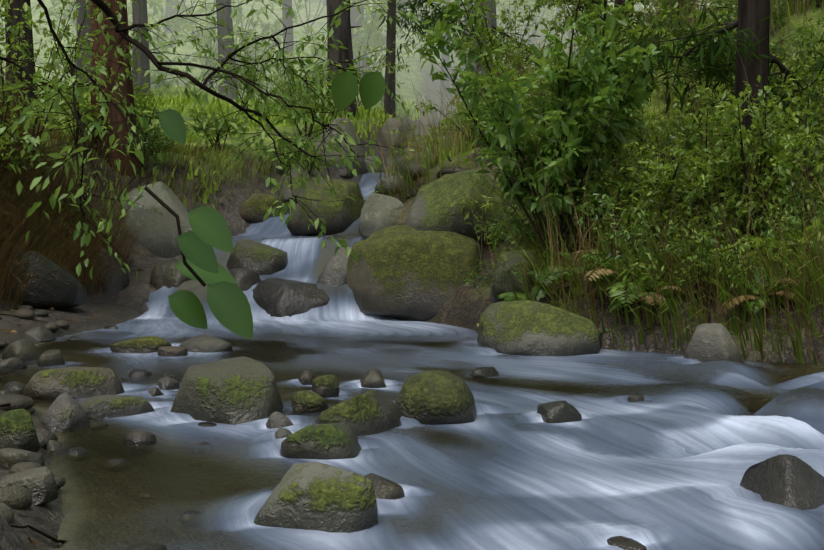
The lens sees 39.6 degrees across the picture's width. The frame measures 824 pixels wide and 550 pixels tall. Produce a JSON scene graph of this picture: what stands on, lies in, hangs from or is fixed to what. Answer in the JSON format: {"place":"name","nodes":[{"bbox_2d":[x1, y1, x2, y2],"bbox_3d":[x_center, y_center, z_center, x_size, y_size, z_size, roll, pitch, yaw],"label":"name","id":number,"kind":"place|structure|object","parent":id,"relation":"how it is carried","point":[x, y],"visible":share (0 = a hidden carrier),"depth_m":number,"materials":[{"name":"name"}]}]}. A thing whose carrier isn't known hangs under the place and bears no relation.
{"place":"outdoors","nodes":[
{"label":"outdoors","id":0,"kind":"place"},
{"bbox_2d":[0,0,426,286],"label":"tree branches","id":1,"kind":"object","parent":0,"point":[143,120],"depth_m":6.25,"materials":[{"name":"green plant"}]},
{"bbox_2d":[159,71,384,338],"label":"leaves","id":2,"kind":"object","parent":1,"relation":"attached to","point":[228,304],"visible":1,"depth_m":0.51,"materials":[{"name":"green plant"}]},
{"bbox_2d":[0,129,823,549],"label":"water stream","id":3,"kind":"structure","parent":0,"point":[676,453],"depth_m":3.81,"materials":[{"name":"white liquid"}]},
{"bbox_2d":[109,336,171,352],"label":"rock","id":4,"kind":"object","parent":3,"relation":"on","point":[148,344],"visible":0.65,"depth_m":6.39,"materials":[{"name":"green stone"}]},
{"bbox_2d":[148,387,163,396],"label":"rock","id":5,"kind":"object","parent":3,"relation":"on","point":[154,391],"visible":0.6,"depth_m":4.71,"materials":[{"name":"grey stone"}]},
{"bbox_2d":[157,376,179,389],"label":"rock","id":6,"kind":"object","parent":3,"relation":"on","point":[165,383],"visible":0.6,"depth_m":4.89,"materials":[{"name":"grey stone"}]},
{"bbox_2d":[157,346,187,356],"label":"rock","id":7,"kind":"object","parent":3,"relation":"on","point":[170,351],"visible":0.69,"depth_m":6.21,"materials":[{"name":"grey stone"}]},
{"bbox_2d":[179,334,232,352],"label":"flat rock","id":8,"kind":"object","parent":3,"relation":"on","point":[203,343],"visible":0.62,"depth_m":6.48,"materials":[{"name":"grey stone"}]},
{"bbox_2d":[170,356,282,424],"bbox_3d":[-0.647,0.452,4.300,0.428,0.279,0.411,1,2,27],"label":"boulder","id":9,"kind":"object","parent":3,"relation":"in","point":[238,390],"visible":0.6,"depth_m":4.15,"materials":[{"name":"grey stone"}]},
{"bbox_2d":[266,411,292,428],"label":"rock","id":10,"kind":"object","parent":3,"relation":"on","point":[277,419],"visible":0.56,"depth_m":4.00,"materials":[{"name":"grey stone"}]},
{"bbox_2d":[275,428,291,438],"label":"rock","id":11,"kind":"object","parent":3,"relation":"in","point":[282,433],"visible":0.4,"depth_m":3.81,"materials":[{"name":"grey stone"}]},
{"bbox_2d":[298,370,314,384],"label":"rock","id":12,"kind":"object","parent":3,"relation":"on","point":[306,377],"visible":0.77,"depth_m":5.07,"materials":[{"name":"grey stone"}]},
{"bbox_2d":[291,391,328,412],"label":"rock","id":13,"kind":"object","parent":3,"relation":"on","point":[306,401],"visible":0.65,"depth_m":4.29,"materials":[{"name":"green stone"}]},
{"bbox_2d":[254,461,378,532],"bbox_3d":[-0.221,0.571,2.925,0.289,0.192,0.316,1,2,28],"label":"boulder","id":14,"kind":"object","parent":3,"relation":"in","point":[315,495],"visible":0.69,"depth_m":2.83,"materials":[{"name":"grey stone"}]},
{"bbox_2d":[280,423,361,459],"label":"boulder","id":15,"kind":"object","parent":3,"relation":"on","point":[329,441],"visible":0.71,"depth_m":3.58,"materials":[{"name":"green stone"}]},
{"bbox_2d":[312,374,338,400],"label":"rock","id":16,"kind":"object","parent":3,"relation":"on","point":[325,386],"visible":0.71,"depth_m":4.70,"materials":[{"name":"green stone"}]},
{"bbox_2d":[315,389,401,435],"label":"boulder","id":17,"kind":"object","parent":3,"relation":"on","point":[371,412],"visible":0.54,"depth_m":3.95,"materials":[{"name":"green stone"}]},
{"bbox_2d":[360,368,385,387],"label":"rock","id":18,"kind":"object","parent":3,"relation":"on","point":[372,377],"visible":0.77,"depth_m":4.99,"materials":[{"name":"grey stone"}]},
{"bbox_2d":[365,473,404,499],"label":"dark rock","id":19,"kind":"object","parent":3,"relation":"in","point":[385,488],"visible":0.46,"depth_m":3.08,"materials":[{"name":"grey stone"}]},
{"bbox_2d":[395,369,476,424],"bbox_3d":[0.090,0.464,4.314,0.322,0.214,0.382,0,2,-2],"label":"boulder","id":20,"kind":"object","parent":3,"relation":"on","point":[433,397],"visible":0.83,"depth_m":4.17,"materials":[{"name":"green stone"}]},
{"bbox_2d":[471,367,498,378],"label":"rock","id":21,"kind":"object","parent":3,"relation":"on","point":[481,372],"visible":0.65,"depth_m":5.37,"materials":[{"name":"grey stone"}]},
{"bbox_2d":[537,400,581,422],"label":"wet rock","id":22,"kind":"object","parent":3,"relation":"on","point":[564,411],"visible":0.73,"depth_m":4.23,"materials":[{"name":"grey stone"}]},
{"bbox_2d":[607,536,646,549],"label":"rock","id":23,"kind":"object","parent":3,"relation":"on","point":[624,543],"visible":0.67,"depth_m":2.75,"materials":[{"name":"grey stone"}]},
{"bbox_2d":[627,393,643,401],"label":"rock","id":24,"kind":"object","parent":3,"relation":"on","point":[636,397],"visible":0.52,"depth_m":4.65,"materials":[{"name":"grey stone"}]},
{"bbox_2d":[740,454,823,509],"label":"wet rock","id":25,"kind":"object","parent":3,"relation":"on","point":[790,481],"visible":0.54,"depth_m":3.03,"materials":[{"name":"grey stone"}]},
{"bbox_2d":[0,0,823,549],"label":"terrain","id":26,"kind":"structure","parent":0,"point":[116,308],"depth_m":8.57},
{"bbox_2d":[0,409,40,452],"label":"rock","id":27,"kind":"object","parent":26,"relation":"on","point":[17,429],"visible":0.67,"depth_m":3.38,"materials":[{"name":"green stone"}]},
{"bbox_2d":[0,448,44,469],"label":"rock","id":28,"kind":"object","parent":26,"relation":"on","point":[9,457],"visible":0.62,"depth_m":3.15,"materials":[{"name":"grey stone"}]},
{"bbox_2d":[0,466,58,505],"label":"rock","id":29,"kind":"object","parent":26,"relation":"on","point":[39,484],"visible":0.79,"depth_m":2.87,"materials":[{"name":"grey stone"}]},
{"bbox_2d":[24,325,55,341],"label":"rock","id":30,"kind":"object","parent":26,"relation":"on","point":[39,333],"visible":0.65,"depth_m":7.06,"materials":[{"name":"grey stone"}]},
{"bbox_2d":[0,250,86,309],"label":"bank rock","id":31,"kind":"object","parent":26,"relation":"on","point":[71,293],"visible":0.81,"depth_m":8.13,"materials":[{"name":"grey stone"}]},
{"bbox_2d":[0,305,216,549],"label":"shore pebbles","id":32,"kind":"object","parent":26,"relation":"on","point":[15,497],"depth_m":3.66,"materials":[{"name":"grey stone"}]},
{"bbox_2d":[0,357,26,372],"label":"rock","id":33,"kind":"object","parent":32,"relation":"on","point":[14,363],"visible":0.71,"depth_m":5.59,"materials":[{"name":"grey stone"}]},
{"bbox_2d":[2,338,40,361],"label":"rock","id":34,"kind":"object","parent":32,"relation":"on","point":[23,349],"visible":0.62,"depth_m":5.99,"materials":[{"name":"grey stone"}]},
{"bbox_2d":[37,349,64,365],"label":"rock","id":35,"kind":"object","parent":32,"relation":"on","point":[53,357],"visible":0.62,"depth_m":5.76,"materials":[{"name":"grey stone"}]},
{"bbox_2d":[46,440,69,455],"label":"rock","id":36,"kind":"object","parent":32,"relation":"on","point":[54,448],"visible":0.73,"depth_m":3.57,"materials":[{"name":"grey stone"}]},
{"bbox_2d":[39,392,91,437],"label":"rock","id":37,"kind":"object","parent":32,"relation":"on","point":[65,412],"visible":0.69,"depth_m":3.93,"materials":[{"name":"grey stone"}]},
{"bbox_2d":[22,367,124,403],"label":"rock","id":38,"kind":"object","parent":32,"relation":"on","point":[44,386],"visible":0.77,"depth_m":4.66,"materials":[{"name":"grey stone"}]},
{"bbox_2d":[77,395,154,418],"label":"flat rock","id":39,"kind":"object","parent":32,"relation":"on","point":[104,406],"visible":0.67,"depth_m":4.19,"materials":[{"name":"grey stone"}]},
{"bbox_2d":[90,247,128,291],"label":"boulder","id":40,"kind":"object","parent":26,"relation":"on","point":[119,282],"visible":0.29,"depth_m":9.91,"materials":[{"name":"grey stone"}]},
{"bbox_2d":[124,181,192,257],"bbox_3d":[-2.491,-0.445,11.036,0.993,0.909,0.694,-1,2,-16],"label":"boulder","id":41,"kind":"object","parent":26,"relation":"on","point":[163,243],"visible":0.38,"depth_m":10.73,"materials":[{"name":"grey stone"}]},
{"bbox_2d":[150,260,191,289],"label":"cascade rock","id":42,"kind":"object","parent":26,"relation":"on","point":[168,274],"visible":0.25,"depth_m":9.95,"materials":[{"name":"grey stone"}]},
{"bbox_2d":[229,268,260,290],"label":"cascade rock","id":43,"kind":"object","parent":26,"relation":"on","point":[246,279],"visible":0.33,"depth_m":9.54,"materials":[{"name":"grey stone"}]},
{"bbox_2d":[226,239,287,275],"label":"cascade rock","id":44,"kind":"object","parent":26,"relation":"on","point":[260,259],"visible":0.52,"depth_m":9.93,"materials":[{"name":"grey stone"}]},
{"bbox_2d":[239,193,283,222],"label":"rock","id":45,"kind":"object","parent":26,"relation":"on","point":[252,208],"visible":0.62,"depth_m":11.53,"materials":[{"name":"green stone"}]},
{"bbox_2d":[252,278,329,316],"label":"cascade rock","id":46,"kind":"object","parent":26,"relation":"on","point":[276,297],"visible":0.46,"depth_m":9.15,"materials":[{"name":"grey stone"}]},
{"bbox_2d":[278,166,311,201],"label":"rock","id":47,"kind":"object","parent":26,"relation":"on","point":[286,191],"visible":0.44,"depth_m":12.52,"materials":[{"name":"stone"}]},
{"bbox_2d":[287,178,363,235],"bbox_3d":[-0.818,-0.619,10.996,0.728,0.631,0.832,1,2,20],"label":"cascade rock","id":48,"kind":"object","parent":26,"relation":"on","point":[336,219],"visible":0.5,"depth_m":10.69,"materials":[{"name":"green stone"}]},
{"bbox_2d":[317,247,351,286],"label":"cascade rock","id":49,"kind":"object","parent":26,"relation":"on","point":[334,273],"visible":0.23,"depth_m":9.38,"materials":[{"name":"grey stone"}]},
{"bbox_2d":[316,118,368,177],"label":"rock","id":50,"kind":"object","parent":26,"relation":"on","point":[343,172],"visible":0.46,"depth_m":13.85,"materials":[{"name":"grey stone"}]},
{"bbox_2d":[0,143,714,542],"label":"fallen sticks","id":51,"kind":"object","parent":26,"relation":"on","point":[48,321],"visible":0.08,"depth_m":3.86,"materials":[{"name":"brown wood"}]},
{"bbox_2d":[365,156,383,171],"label":"cascade rock","id":52,"kind":"object","parent":26,"relation":"on","point":[369,161],"visible":0.29,"depth_m":14.54,"materials":[{"name":"grey stone"}]},
{"bbox_2d":[359,193,405,238],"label":"cascade rock","id":53,"kind":"object","parent":26,"relation":"on","point":[385,211],"visible":0.56,"depth_m":9.77,"materials":[{"name":"grey stone"}]},
{"bbox_2d":[3,152,775,544],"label":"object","id":54,"kind":"object","parent":26,"relation":"on","point":[153,282],"visible":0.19,"depth_m":6.98,"materials":[{"name":"brown plant"}]},
{"bbox_2d":[375,175,406,194],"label":"cascade rock","id":55,"kind":"object","parent":26,"relation":"on","point":[385,183],"visible":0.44,"depth_m":10.35,"materials":[{"name":"grey stone"}]},
{"bbox_2d":[381,118,409,148],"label":"rock","id":56,"kind":"object","parent":26,"relation":"on","point":[390,123],"visible":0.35,"depth_m":17.49,"materials":[{"name":"grey stone"}]},
{"bbox_2d":[0,0,823,334],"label":"shrub","id":57,"kind":"object","parent":26,"relation":"on","point":[779,143],"depth_m":8.26,"materials":[{"name":"green plant"}]},
{"bbox_2d":[0,0,823,361],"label":"dry grass","id":58,"kind":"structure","parent":26,"relation":"on","point":[10,234],"depth_m":8.54,"materials":[{"name":"green plant"}]},
{"bbox_2d":[0,0,823,364],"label":"plants","id":59,"kind":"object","parent":26,"relation":"on","point":[168,96],"depth_m":7.12,"materials":[{"name":"green plant"}]},
{"bbox_2d":[347,225,481,320],"bbox_3d":[0.064,-0.014,9.276,1.370,0.821,1.138,1,2,22],"label":"cascade rock","id":60,"kind":"object","parent":26,"relation":"on","point":[404,272],"visible":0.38,"depth_m":8.77,"materials":[{"name":"green stone"}]},
{"bbox_2d":[5,0,823,188],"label":"tree","id":61,"kind":"object","parent":26,"relation":"on","point":[751,13],"depth_m":13.57,"materials":[{"name":"brown plant"}]},
{"bbox_2d":[398,152,437,179],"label":"rock","id":62,"kind":"object","parent":26,"relation":"on","point":[418,160],"visible":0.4,"depth_m":10.32,"materials":[{"name":"stone"}]},
{"bbox_2d":[13,0,823,333],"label":"leaves","id":63,"kind":"object","parent":26,"relation":"on","point":[769,232],"visible":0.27,"depth_m":7.26,"materials":[{"name":"green plant"}]},
{"bbox_2d":[414,105,438,127],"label":"rock","id":64,"kind":"object","parent":26,"relation":"on","point":[428,116],"visible":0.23,"depth_m":26.93,"materials":[{"name":"grey stone"}]},
{"bbox_2d":[363,0,513,36],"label":"tree crowns","id":65,"kind":"object","parent":26,"relation":"on","point":[397,33],"visible":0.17,"depth_m":31.20,"materials":[{"name":"green plant"}]},
{"bbox_2d":[436,160,474,176],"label":"cascade rock","id":66,"kind":"object","parent":26,"relation":"on","point":[447,168],"visible":0.38,"depth_m":9.95,"materials":[{"name":"stone"}]},
{"bbox_2d":[406,169,511,245],"bbox_3d":[0.448,-0.509,9.343,1.005,0.707,1.050,0,2,-2],"label":"cascade rock","id":67,"kind":"object","parent":26,"relation":"on","point":[439,203],"visible":0.42,"depth_m":8.96,"materials":[{"name":"green stone"}]},
{"bbox_2d":[490,250,539,302],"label":"boulder","id":68,"kind":"object","parent":26,"relation":"on","point":[505,285],"visible":0.5,"depth_m":7.22,"materials":[{"name":"stone"}]},
{"bbox_2d":[477,300,599,355],"bbox_3d":[0.727,0.321,6.628,0.638,0.355,0.742,-1,2,-24],"label":"bank rock","id":69,"kind":"object","parent":26,"relation":"on","point":[527,328],"visible":0.77,"depth_m":6.39,"materials":[{"name":"green stone"}]},
{"bbox_2d":[373,0,823,145],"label":"tree foliage","id":70,"kind":"object","parent":26,"relation":"on","point":[720,49],"visible":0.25,"depth_m":7.96,"materials":[{"name":"green plant"}]},
{"bbox_2d":[437,0,823,307],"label":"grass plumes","id":71,"kind":"object","parent":26,"relation":"on","point":[771,12],"depth_m":7.38,"materials":[{"name":"green plant"}]},
{"bbox_2d":[477,250,810,326],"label":"ferns","id":72,"kind":"object","parent":26,"relation":"on","point":[734,300],"visible":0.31,"depth_m":6.51,"materials":[{"name":"plant"}]},
{"bbox_2d":[684,323,744,362],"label":"bank rock","id":73,"kind":"object","parent":26,"relation":"on","point":[712,342],"visible":0.62,"depth_m":5.88,"materials":[{"name":"grey stone"}]},
{"bbox_2d":[403,0,671,221],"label":"big shrub leaves","id":74,"kind":"object","parent":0,"point":[548,151],"visible":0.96,"depth_m":7.50,"materials":[{"name":"green plant"}]}
]}

